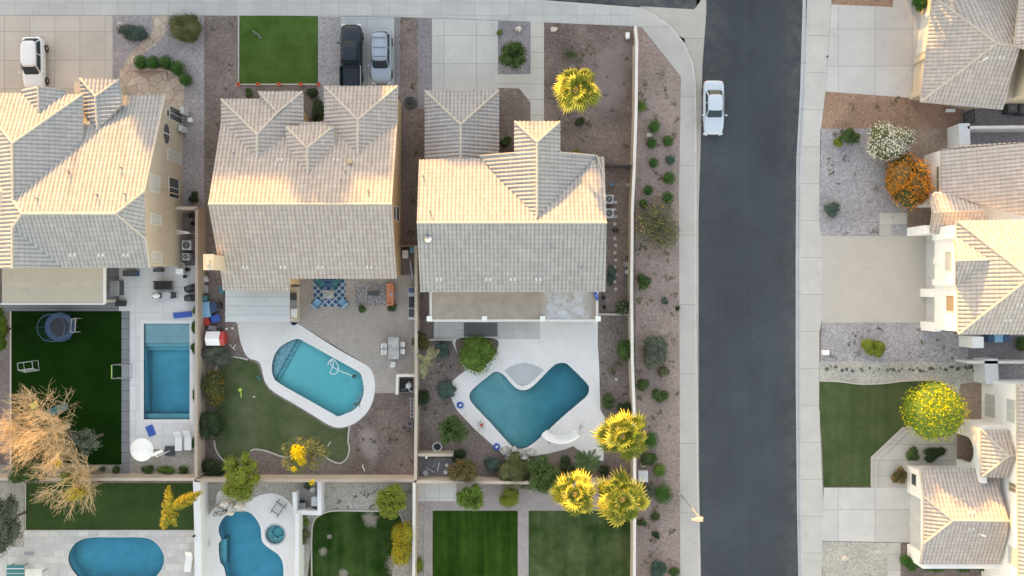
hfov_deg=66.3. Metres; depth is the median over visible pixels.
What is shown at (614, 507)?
palm tree
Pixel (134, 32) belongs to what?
shrub
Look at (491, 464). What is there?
shrub
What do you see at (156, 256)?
window
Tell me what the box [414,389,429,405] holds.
shrub
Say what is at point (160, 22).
garden path
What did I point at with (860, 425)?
lawn
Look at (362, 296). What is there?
outdoor rug
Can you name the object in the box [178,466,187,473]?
shrub
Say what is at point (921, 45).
garage door
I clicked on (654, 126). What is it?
shrub
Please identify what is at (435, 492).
slab
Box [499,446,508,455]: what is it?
rock
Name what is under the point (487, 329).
outdoor rug
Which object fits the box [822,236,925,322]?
driveway
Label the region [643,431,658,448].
shrub
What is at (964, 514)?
house
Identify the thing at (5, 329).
tree
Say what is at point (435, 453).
block wall
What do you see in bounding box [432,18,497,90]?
driveway
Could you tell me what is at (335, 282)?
garden chair
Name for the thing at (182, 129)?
electric meter
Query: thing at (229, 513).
rock
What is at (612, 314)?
block wall
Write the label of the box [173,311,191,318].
pool mat
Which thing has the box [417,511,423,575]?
gravel strip
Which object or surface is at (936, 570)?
shrub
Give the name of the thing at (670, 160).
shrub
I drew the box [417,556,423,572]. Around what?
shrub
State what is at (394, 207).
window
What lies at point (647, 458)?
shrub
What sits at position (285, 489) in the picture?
gravel bed
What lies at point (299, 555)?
block wall
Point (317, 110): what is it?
shrub
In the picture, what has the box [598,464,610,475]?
shrub
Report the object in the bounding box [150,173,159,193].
window
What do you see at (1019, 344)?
shrub
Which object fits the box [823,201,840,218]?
shrub
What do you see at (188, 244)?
air conditioner
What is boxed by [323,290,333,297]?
fire table
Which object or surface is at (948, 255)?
window
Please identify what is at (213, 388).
shrub
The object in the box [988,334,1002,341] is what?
wheelie bin
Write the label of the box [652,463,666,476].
shrub
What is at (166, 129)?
window
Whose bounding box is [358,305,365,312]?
shrub
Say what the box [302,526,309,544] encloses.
shrub
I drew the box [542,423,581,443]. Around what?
pool slide
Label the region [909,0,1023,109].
house
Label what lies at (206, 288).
toy box
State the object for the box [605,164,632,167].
metal gate
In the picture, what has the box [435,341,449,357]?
shrub
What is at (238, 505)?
rock
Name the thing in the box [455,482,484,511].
tree
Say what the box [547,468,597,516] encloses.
palm tree
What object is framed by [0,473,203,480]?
block wall
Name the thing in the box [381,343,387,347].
garden chair
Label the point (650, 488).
shrub
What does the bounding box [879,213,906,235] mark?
stepping slab
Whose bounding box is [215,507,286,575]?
swimming pool
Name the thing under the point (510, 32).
gravel bed
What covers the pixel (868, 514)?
driveway
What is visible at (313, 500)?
grill cabinet
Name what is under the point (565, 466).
shrub
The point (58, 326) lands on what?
trampoline
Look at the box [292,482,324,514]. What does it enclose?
block wall
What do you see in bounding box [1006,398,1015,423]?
window
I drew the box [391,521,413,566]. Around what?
shrub
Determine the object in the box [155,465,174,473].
shrub
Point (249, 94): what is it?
shrub
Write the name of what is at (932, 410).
tree
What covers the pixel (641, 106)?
shrub
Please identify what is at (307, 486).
shrub
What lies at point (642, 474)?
utility box
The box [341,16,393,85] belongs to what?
driveway
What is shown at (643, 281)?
shrub
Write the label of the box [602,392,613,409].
shrub
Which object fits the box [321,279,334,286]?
outdoor sofa
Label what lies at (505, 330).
patio
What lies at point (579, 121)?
shrub
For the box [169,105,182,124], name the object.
window
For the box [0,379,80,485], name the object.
bare tree
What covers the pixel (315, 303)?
garden chair
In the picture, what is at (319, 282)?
garden chair
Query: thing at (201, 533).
block wall
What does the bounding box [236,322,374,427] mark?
pool deck
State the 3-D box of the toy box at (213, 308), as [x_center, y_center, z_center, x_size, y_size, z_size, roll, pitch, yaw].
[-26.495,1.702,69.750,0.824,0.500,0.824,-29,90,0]
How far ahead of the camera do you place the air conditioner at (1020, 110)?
69.17 m
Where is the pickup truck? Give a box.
[337,23,363,85]
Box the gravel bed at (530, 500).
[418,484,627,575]
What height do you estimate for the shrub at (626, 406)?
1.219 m
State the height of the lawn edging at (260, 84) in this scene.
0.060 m
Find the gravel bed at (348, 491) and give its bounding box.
[301,482,412,575]
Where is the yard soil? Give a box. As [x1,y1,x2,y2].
[352,393,414,474]
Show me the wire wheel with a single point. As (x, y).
(409, 102)
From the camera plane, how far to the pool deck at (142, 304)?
69.99 m
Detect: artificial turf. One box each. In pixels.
[12,311,121,464]
[26,483,193,529]
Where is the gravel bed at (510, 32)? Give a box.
[498,21,530,73]
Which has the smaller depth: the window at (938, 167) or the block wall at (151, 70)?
the window at (938, 167)
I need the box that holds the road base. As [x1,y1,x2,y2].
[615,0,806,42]
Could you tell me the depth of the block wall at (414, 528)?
68.20 m
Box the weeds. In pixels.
[207,18,956,565]
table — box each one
[161,292,172,298]
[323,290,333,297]
[368,291,378,294]
[388,337,399,358]
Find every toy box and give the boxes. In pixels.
[202,295,209,300]
[203,301,211,317]
[203,317,210,325]
[204,285,208,292]
[208,325,217,330]
[210,301,219,312]
[210,314,220,322]
[216,302,222,308]
[218,286,224,293]
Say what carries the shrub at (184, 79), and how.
on the gravel bed at (189, 55)
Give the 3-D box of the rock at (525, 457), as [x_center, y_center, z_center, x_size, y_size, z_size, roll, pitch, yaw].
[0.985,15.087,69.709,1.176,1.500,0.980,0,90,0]
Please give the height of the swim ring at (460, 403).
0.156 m
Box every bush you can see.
[457,333,498,375]
[634,195,680,251]
[641,335,668,370]
[864,120,916,161]
[883,153,934,212]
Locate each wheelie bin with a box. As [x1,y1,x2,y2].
[982,335,993,341]
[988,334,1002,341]
[1003,335,1010,341]
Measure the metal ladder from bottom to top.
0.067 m
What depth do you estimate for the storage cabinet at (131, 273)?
69.10 m
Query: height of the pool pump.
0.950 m
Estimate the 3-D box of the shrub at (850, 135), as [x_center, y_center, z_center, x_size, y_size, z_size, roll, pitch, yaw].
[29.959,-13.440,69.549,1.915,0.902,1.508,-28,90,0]
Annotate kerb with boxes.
[514,0,699,575]
[799,0,808,575]
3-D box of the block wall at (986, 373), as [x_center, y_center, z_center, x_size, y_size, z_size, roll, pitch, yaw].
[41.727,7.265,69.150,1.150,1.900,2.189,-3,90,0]
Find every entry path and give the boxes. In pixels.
[871,382,971,487]
[957,382,981,461]
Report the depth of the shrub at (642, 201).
69.55 m
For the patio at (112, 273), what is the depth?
69.98 m
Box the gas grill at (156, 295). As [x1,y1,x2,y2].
[152,293,161,297]
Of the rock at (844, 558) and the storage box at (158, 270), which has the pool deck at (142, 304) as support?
the storage box at (158, 270)
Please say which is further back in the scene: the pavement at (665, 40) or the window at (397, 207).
the pavement at (665, 40)
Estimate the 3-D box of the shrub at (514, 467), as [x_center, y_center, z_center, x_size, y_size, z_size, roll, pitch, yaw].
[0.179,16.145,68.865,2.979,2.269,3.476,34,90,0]
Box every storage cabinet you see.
[109,280,123,295]
[123,270,139,275]
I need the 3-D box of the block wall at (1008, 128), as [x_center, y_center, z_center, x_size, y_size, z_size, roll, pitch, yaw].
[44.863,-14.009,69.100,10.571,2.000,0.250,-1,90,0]
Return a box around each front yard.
[544,22,633,191]
[819,129,906,235]
[821,92,962,128]
[821,323,1023,378]
[822,541,887,575]
[831,0,892,6]
[884,129,947,173]
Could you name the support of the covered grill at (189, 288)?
on the pool deck at (142, 304)
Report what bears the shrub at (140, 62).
on the gravel bed at (189, 55)
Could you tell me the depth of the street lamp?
63.37 m
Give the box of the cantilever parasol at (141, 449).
[130,438,174,460]
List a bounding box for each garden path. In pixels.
[123,15,167,69]
[498,22,543,120]
[888,543,900,575]
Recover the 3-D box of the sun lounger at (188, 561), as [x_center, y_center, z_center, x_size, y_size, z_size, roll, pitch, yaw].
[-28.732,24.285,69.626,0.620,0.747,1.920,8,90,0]
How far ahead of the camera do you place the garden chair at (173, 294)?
69.39 m
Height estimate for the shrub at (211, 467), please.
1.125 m
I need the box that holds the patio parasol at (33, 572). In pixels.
[25,569,46,575]
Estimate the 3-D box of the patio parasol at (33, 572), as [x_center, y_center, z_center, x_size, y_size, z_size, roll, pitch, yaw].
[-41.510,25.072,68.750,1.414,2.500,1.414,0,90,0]
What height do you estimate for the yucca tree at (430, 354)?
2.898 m
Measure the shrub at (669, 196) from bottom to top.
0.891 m
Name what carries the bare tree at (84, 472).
on the planting bed at (183, 458)
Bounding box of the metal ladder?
[410,397,413,417]
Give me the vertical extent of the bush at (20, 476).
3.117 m
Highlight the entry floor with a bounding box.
[907,205,930,227]
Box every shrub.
[112,465,120,472]
[116,24,148,41]
[133,55,147,69]
[140,465,153,473]
[146,55,160,69]
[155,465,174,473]
[158,55,173,69]
[167,12,202,43]
[170,60,185,75]
[178,73,192,86]
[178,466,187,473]
[188,191,198,202]
[190,342,194,353]
[191,321,194,333]
[199,410,224,440]
[200,370,225,407]
[201,346,234,366]
[201,458,225,475]
[245,88,252,97]
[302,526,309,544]
[303,483,310,489]
[303,515,309,526]
[305,87,318,98]
[311,97,323,121]
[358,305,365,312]
[387,303,396,311]
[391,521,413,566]
[411,333,430,350]
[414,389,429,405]
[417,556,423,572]
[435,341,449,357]
[450,449,465,463]
[483,456,502,471]
[497,449,531,489]
[498,487,519,508]
[499,135,511,146]
[521,474,533,489]
[558,454,575,474]
[564,48,575,59]
[574,117,584,125]
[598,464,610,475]
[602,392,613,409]
[607,265,616,284]
[614,300,628,315]
[616,338,635,360]
[616,401,631,413]
[636,273,651,289]
[636,378,649,391]
[636,518,646,526]
[638,101,646,111]
[639,199,647,207]
[640,452,657,465]
[642,483,655,498]
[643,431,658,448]
[644,185,653,195]
[646,137,657,148]
[648,120,660,132]
[649,157,659,167]
[650,512,660,520]
[650,559,667,575]
[651,387,669,402]
[651,531,659,538]
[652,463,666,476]
[653,484,673,503]
[658,365,669,377]
[661,191,674,204]
[661,297,668,304]
[662,135,673,146]
[662,171,675,184]
[666,156,674,164]
[668,567,679,575]
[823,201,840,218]
[833,136,842,146]
[839,127,860,144]
[860,338,885,357]
[890,466,907,484]
[899,553,919,572]
[905,445,919,460]
[911,0,927,11]
[921,569,946,572]
[923,446,947,463]
[956,569,970,572]
[1015,336,1023,350]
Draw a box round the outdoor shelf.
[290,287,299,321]
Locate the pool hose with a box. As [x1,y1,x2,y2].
[328,359,356,377]
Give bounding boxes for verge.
[636,27,680,575]
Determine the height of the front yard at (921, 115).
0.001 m
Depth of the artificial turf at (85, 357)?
69.99 m
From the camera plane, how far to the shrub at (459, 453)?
69.55 m
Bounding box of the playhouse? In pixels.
[205,331,226,345]
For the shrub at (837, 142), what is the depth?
69.61 m
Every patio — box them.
[0,302,101,310]
[0,531,194,575]
[102,268,118,310]
[290,275,414,392]
[434,322,539,338]
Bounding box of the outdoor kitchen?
[408,287,414,319]
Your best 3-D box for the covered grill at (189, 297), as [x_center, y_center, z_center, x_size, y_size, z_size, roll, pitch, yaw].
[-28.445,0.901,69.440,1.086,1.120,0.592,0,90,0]
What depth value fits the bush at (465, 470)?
67.21 m
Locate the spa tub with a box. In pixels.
[264,523,285,545]
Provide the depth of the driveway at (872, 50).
69.99 m
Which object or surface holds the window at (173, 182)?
in the house at (91, 180)
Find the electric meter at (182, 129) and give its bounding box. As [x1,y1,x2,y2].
[178,125,187,133]
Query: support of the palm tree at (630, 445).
on the ground at (220, 50)
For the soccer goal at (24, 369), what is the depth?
69.30 m
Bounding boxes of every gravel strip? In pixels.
[318,16,340,121]
[394,17,399,95]
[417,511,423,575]
[418,18,431,108]
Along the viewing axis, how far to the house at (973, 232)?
65.35 m
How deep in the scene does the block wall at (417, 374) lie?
68.21 m
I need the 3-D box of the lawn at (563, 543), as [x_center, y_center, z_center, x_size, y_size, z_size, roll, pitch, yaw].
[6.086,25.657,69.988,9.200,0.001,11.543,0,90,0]
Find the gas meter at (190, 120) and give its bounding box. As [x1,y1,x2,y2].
[187,118,193,122]
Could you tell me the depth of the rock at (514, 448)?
69.18 m
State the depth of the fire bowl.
69.67 m
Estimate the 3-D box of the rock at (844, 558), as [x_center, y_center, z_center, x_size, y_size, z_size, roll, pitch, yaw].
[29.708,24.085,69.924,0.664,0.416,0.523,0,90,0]
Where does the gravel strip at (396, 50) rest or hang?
on the ground at (220, 50)
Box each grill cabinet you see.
[299,502,306,508]
[311,495,316,505]
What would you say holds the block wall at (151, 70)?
on the ground at (220, 50)
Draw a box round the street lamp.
[679,492,702,521]
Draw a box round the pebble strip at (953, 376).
[819,362,973,388]
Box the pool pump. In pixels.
[399,379,411,391]
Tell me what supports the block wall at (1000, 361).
on the ground at (220, 50)
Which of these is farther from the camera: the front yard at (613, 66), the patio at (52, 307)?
the front yard at (613, 66)
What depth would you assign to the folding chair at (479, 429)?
69.58 m
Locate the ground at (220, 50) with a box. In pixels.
[0,14,986,575]
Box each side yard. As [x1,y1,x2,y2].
[963,109,1023,144]
[968,336,1023,358]
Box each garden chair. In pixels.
[153,281,162,289]
[162,281,173,289]
[170,292,177,297]
[310,298,321,308]
[314,279,325,286]
[330,279,340,286]
[337,297,348,307]
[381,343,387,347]
[381,349,387,354]
[390,361,395,366]
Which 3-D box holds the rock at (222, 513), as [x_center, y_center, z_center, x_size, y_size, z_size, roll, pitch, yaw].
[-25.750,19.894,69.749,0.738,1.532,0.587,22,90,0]
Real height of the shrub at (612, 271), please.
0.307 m
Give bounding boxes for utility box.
[625,32,629,39]
[637,469,647,481]
[821,350,828,354]
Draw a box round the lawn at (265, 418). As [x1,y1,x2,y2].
[214,358,349,461]
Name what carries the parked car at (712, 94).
on the street at (747, 342)
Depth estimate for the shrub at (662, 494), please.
69.06 m
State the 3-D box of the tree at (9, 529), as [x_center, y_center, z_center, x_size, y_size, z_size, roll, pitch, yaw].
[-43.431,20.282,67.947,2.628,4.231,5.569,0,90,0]
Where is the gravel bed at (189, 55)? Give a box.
[113,16,203,211]
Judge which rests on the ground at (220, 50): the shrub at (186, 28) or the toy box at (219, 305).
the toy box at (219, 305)
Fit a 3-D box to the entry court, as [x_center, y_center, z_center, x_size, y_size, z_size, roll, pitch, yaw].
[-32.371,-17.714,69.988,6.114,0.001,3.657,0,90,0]
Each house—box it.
[0,78,182,304]
[203,85,400,321]
[417,89,606,321]
[907,142,1023,347]
[907,379,1023,575]
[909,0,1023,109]
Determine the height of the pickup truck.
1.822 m
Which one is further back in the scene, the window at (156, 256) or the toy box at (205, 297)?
the toy box at (205, 297)
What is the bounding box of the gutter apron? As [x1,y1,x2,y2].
[640,0,705,575]
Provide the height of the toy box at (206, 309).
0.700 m
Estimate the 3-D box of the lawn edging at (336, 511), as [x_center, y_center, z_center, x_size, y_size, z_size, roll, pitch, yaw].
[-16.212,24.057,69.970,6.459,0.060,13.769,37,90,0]
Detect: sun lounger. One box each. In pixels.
[173,432,182,450]
[183,431,192,449]
[184,552,193,571]
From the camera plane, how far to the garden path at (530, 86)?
69.99 m
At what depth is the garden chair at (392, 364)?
69.54 m
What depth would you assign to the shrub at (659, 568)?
69.22 m
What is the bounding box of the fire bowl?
[432,442,441,450]
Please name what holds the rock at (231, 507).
on the gravel bed at (285, 489)
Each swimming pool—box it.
[65,535,166,575]
[140,320,192,422]
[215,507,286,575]
[268,336,366,419]
[466,359,591,451]
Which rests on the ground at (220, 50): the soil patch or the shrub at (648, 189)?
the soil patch
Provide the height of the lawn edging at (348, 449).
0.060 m
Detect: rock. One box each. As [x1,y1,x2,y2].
[214,504,223,511]
[217,509,226,515]
[219,499,231,508]
[225,510,234,515]
[226,501,236,511]
[233,501,244,508]
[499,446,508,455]
[510,446,517,452]
[516,448,524,455]
[520,453,528,461]
[525,448,534,456]
[550,27,557,31]
[841,555,848,560]
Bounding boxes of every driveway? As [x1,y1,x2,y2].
[0,16,112,93]
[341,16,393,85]
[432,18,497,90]
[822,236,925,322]
[822,488,909,541]
[826,0,921,97]
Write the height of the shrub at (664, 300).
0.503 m
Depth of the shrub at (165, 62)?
69.00 m
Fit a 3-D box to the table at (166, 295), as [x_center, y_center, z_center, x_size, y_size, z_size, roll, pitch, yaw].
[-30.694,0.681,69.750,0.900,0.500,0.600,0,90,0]
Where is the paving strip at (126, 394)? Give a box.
[122,311,129,472]
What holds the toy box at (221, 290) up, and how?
on the ground at (220, 50)
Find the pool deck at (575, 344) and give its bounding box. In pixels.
[451,322,604,460]
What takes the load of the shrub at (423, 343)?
on the ground at (220, 50)
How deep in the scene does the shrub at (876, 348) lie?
69.19 m
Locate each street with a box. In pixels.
[548,0,696,8]
[699,0,802,575]
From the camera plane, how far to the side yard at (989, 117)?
69.98 m
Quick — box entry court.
[119,69,183,109]
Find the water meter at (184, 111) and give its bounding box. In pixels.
[180,107,188,115]
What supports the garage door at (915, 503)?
in the house at (964, 514)
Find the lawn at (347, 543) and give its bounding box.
[308,511,401,575]
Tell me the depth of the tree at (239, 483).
65.84 m
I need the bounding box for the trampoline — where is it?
[36,312,78,341]
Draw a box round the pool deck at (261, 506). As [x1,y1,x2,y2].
[209,491,294,575]
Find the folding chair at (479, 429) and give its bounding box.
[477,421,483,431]
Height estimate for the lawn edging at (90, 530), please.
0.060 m
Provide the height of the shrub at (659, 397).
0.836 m
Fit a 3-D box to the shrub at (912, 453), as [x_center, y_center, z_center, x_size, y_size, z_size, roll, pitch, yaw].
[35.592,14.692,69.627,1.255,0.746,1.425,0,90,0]
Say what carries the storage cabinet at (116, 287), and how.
on the pool deck at (142, 304)
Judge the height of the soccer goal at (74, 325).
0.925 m
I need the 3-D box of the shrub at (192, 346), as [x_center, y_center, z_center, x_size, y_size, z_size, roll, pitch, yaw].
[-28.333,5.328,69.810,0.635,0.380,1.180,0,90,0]
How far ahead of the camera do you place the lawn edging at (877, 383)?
69.94 m
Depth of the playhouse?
68.69 m
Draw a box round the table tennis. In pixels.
[7,563,27,575]
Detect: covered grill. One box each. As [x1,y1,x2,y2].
[183,284,194,292]
[184,295,194,300]
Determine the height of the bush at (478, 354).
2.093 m
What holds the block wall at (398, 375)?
on the ground at (220, 50)
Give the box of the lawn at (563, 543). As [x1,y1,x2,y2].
[529,511,629,575]
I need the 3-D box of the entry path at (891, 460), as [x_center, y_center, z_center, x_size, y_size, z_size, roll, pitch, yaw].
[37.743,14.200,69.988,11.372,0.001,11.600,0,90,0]
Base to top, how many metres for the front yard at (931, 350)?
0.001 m
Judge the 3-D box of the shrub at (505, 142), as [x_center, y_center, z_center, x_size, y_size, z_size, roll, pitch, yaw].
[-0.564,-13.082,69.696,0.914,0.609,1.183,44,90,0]
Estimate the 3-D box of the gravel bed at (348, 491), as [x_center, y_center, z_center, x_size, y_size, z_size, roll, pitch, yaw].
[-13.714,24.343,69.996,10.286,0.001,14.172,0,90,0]
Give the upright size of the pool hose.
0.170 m
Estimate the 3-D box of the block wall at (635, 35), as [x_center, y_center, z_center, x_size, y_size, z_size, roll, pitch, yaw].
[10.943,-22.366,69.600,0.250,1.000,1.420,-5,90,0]
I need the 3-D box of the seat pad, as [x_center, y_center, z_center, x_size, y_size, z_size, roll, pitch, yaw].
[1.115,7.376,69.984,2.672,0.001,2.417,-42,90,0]
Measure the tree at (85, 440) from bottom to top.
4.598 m
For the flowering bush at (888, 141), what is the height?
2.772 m
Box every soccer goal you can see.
[17,360,38,371]
[70,318,81,332]
[111,364,131,378]
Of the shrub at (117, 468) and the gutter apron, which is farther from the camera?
the gutter apron
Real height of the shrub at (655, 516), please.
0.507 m
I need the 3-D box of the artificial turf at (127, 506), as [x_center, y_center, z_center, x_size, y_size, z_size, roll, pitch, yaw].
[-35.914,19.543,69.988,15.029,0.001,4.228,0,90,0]
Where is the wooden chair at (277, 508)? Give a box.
[270,499,285,517]
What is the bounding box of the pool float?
[145,425,155,436]
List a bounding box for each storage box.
[153,268,163,271]
[176,269,185,273]
[402,250,408,257]
[410,247,414,252]
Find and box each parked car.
[18,37,48,87]
[368,30,392,84]
[701,80,726,135]
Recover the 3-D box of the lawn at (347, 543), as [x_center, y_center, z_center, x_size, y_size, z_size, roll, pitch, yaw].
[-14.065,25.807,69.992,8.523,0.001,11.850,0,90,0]
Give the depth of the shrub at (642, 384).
69.41 m
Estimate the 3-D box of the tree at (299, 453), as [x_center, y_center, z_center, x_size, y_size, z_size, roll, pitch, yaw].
[-17.210,13.845,66.439,4.101,7.236,3.541,22,90,0]
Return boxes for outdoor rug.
[314,279,345,306]
[355,282,386,305]
[464,323,496,336]
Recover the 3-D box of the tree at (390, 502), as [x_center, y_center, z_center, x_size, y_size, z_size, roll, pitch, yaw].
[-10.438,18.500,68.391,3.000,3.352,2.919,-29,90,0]
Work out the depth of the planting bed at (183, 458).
70.00 m
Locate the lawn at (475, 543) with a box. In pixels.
[433,511,517,575]
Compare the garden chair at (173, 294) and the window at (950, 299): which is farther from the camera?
the garden chair at (173, 294)
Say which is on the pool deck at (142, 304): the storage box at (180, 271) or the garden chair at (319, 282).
the storage box at (180, 271)
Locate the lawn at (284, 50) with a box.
[239,16,317,83]
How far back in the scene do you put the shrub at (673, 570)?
69.52 m
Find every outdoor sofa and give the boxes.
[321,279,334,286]
[386,283,393,304]
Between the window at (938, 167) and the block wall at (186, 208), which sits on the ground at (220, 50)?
the block wall at (186, 208)
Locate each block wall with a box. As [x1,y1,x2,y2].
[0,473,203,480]
[132,68,178,77]
[175,207,204,210]
[193,481,208,575]
[194,208,205,475]
[195,475,418,481]
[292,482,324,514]
[295,512,303,575]
[396,373,414,394]
[412,481,417,575]
[414,246,419,478]
[415,476,632,484]
[417,450,453,455]
[428,339,452,340]
[598,313,627,315]
[627,41,637,575]
[633,26,637,42]
[947,123,969,147]
[955,359,1023,363]
[968,125,1023,132]
[973,357,998,383]
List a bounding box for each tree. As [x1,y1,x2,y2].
[0,306,12,352]
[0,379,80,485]
[0,493,25,557]
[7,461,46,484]
[23,436,99,519]
[53,459,89,484]
[65,428,104,456]
[65,481,105,500]
[159,485,203,529]
[220,450,262,504]
[281,436,331,484]
[373,482,406,519]
[416,345,439,378]
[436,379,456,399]
[437,414,468,444]
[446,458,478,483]
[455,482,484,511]
[498,40,527,70]
[526,454,561,494]
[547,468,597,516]
[553,67,601,114]
[572,449,600,474]
[589,409,648,463]
[593,465,650,527]
[899,379,970,443]
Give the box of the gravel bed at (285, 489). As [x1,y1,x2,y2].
[208,482,300,511]
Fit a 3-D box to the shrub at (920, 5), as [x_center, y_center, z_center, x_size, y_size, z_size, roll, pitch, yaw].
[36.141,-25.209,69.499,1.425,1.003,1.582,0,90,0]
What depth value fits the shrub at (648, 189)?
69.44 m
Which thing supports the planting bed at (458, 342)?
on the pool deck at (575, 344)
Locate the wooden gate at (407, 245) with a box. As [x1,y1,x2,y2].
[399,245,414,246]
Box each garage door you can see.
[910,494,920,550]
[916,10,929,55]
[926,235,934,321]
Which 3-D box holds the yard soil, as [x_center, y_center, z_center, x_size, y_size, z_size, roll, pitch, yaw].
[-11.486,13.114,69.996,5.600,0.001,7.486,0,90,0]
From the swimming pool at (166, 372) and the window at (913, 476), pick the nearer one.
the window at (913, 476)
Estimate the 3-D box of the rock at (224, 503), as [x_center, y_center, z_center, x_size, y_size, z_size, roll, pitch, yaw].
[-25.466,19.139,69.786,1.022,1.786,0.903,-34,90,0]
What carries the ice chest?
on the pool deck at (142, 304)
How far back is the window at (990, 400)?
68.65 m
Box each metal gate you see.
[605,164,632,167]
[963,109,974,123]
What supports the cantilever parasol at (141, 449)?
on the planting bed at (183, 458)
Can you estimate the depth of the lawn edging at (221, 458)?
69.94 m
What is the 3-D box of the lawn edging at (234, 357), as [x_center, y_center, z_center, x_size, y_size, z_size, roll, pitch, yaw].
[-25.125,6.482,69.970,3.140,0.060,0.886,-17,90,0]
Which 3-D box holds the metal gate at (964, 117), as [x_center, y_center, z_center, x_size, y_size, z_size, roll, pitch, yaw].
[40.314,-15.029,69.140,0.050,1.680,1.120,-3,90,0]
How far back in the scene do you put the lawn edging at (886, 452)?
69.94 m
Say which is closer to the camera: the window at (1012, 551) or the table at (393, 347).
the window at (1012, 551)
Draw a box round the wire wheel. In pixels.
[404,96,415,108]
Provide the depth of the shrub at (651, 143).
69.39 m
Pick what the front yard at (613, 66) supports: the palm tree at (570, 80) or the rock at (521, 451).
the palm tree at (570, 80)
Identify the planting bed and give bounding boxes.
[0,450,193,472]
[0,481,23,546]
[455,338,498,369]
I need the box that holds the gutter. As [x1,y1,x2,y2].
[796,0,805,575]
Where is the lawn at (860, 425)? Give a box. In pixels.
[819,381,944,486]
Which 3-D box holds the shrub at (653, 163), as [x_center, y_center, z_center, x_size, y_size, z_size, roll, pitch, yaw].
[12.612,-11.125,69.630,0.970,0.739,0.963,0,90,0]
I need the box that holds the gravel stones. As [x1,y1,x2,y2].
[209,31,909,548]
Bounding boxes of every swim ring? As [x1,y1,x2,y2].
[457,402,463,408]
[493,443,499,449]
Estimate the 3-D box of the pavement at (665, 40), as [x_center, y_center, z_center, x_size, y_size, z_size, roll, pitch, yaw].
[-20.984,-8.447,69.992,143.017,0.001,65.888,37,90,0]
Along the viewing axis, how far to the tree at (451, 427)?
67.73 m
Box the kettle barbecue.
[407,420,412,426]
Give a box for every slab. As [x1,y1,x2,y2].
[418,483,455,500]
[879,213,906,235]
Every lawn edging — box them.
[10,311,11,464]
[24,483,193,530]
[213,440,225,461]
[215,356,247,369]
[238,15,316,84]
[250,449,290,457]
[311,510,402,575]
[324,426,349,463]
[819,378,940,384]
[871,427,904,486]
[877,431,907,486]
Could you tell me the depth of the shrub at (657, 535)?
69.66 m
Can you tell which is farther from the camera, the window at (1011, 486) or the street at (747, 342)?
the street at (747, 342)
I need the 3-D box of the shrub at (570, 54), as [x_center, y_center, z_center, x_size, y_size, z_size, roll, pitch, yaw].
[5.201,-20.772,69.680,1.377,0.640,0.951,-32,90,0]
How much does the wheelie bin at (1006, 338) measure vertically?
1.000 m
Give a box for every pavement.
[0,0,633,25]
[211,0,697,575]
[801,0,830,575]
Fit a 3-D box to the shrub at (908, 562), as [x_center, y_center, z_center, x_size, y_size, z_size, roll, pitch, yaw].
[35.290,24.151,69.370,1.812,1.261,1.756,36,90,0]
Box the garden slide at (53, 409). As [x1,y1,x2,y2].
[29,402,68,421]
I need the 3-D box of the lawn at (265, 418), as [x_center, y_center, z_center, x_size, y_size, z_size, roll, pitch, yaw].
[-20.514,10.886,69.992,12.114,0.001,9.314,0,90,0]
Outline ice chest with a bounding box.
[115,300,126,305]
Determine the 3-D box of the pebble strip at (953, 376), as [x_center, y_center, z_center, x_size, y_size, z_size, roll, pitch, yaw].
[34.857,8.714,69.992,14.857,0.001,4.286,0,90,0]
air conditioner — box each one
[182,240,194,249]
[182,253,192,259]
[606,195,613,203]
[606,209,613,217]
[1002,103,1017,114]
[1014,104,1023,115]
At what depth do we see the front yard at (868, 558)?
70.00 m
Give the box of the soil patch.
[419,458,451,475]
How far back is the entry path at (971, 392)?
69.98 m
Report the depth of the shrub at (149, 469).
69.70 m
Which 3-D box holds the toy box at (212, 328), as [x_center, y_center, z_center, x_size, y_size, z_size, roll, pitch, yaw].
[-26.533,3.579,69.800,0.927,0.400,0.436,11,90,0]
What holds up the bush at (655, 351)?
on the verge
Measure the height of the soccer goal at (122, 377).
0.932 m
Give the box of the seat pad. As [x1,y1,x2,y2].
[504,363,542,385]
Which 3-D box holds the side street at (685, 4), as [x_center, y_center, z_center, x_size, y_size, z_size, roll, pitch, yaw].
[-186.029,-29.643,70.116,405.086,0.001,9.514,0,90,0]
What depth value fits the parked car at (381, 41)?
68.70 m
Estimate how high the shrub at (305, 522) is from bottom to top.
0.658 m
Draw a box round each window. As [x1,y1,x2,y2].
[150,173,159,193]
[151,213,161,225]
[151,251,161,262]
[164,124,169,143]
[166,109,169,117]
[167,148,180,164]
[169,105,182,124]
[169,176,178,199]
[393,205,395,220]
[396,205,399,221]
[911,472,916,486]
[936,166,939,191]
[945,251,951,269]
[946,295,954,311]
[985,393,995,418]
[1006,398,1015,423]
[1008,481,1016,493]
[1008,544,1016,567]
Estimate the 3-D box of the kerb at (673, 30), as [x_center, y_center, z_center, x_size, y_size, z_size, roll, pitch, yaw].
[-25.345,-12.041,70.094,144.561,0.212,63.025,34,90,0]
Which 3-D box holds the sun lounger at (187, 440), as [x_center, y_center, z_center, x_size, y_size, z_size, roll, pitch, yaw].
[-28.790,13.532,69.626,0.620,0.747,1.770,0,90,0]
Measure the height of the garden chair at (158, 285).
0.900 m
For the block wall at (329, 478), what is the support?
on the ground at (220, 50)
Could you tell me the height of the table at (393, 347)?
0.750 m
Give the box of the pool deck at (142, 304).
[119,266,194,448]

